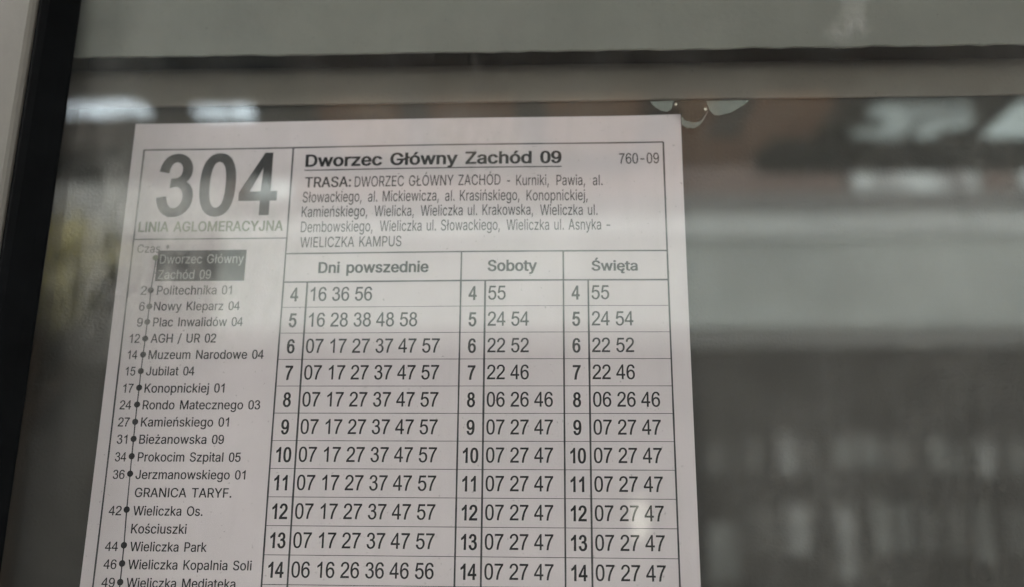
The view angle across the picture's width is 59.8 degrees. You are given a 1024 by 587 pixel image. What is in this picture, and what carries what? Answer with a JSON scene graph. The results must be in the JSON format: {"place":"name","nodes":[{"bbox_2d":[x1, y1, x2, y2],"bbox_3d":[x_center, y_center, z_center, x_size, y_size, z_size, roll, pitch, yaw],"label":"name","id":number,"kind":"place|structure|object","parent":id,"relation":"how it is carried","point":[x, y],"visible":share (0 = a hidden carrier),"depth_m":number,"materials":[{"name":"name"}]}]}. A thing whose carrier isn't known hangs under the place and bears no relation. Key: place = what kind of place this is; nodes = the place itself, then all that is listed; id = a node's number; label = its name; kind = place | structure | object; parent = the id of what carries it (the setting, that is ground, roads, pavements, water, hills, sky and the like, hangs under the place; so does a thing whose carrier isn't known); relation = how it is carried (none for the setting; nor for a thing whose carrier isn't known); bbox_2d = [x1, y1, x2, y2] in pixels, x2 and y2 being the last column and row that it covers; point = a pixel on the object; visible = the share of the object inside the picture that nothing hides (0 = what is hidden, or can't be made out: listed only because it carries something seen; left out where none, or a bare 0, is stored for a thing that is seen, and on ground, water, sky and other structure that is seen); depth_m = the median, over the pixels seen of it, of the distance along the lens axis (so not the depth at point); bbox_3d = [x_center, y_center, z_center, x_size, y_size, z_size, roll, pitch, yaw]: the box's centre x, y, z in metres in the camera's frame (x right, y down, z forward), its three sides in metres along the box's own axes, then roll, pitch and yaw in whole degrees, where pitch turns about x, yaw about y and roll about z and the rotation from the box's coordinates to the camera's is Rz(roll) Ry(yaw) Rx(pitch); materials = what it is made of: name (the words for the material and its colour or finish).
{"place":"outdoors","nodes":[
{"label":"outdoors","id":0,"kind":"place"},
{"bbox_3d":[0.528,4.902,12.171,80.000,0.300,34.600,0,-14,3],"label":"pavement","id":1,"kind":"structure","parent":0,"visible":0},
{"bbox_2d":[0,0,1023,586],"bbox_3d":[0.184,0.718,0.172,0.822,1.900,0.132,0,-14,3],"label":"display case","id":2,"kind":"object","parent":1,"relation":"on","point":[854,206],"visible":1,"depth_m":0.33,"materials":[{"name":"glass"}]},
{"bbox_2d":[80,114,700,586],"bbox_3d":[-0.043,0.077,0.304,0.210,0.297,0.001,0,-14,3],"label":"timetable sheet","id":3,"kind":"object","parent":2,"relation":"attached to","point":[440,352],"visible":1,"depth_m":0.32,"materials":[{"name":"paper"}]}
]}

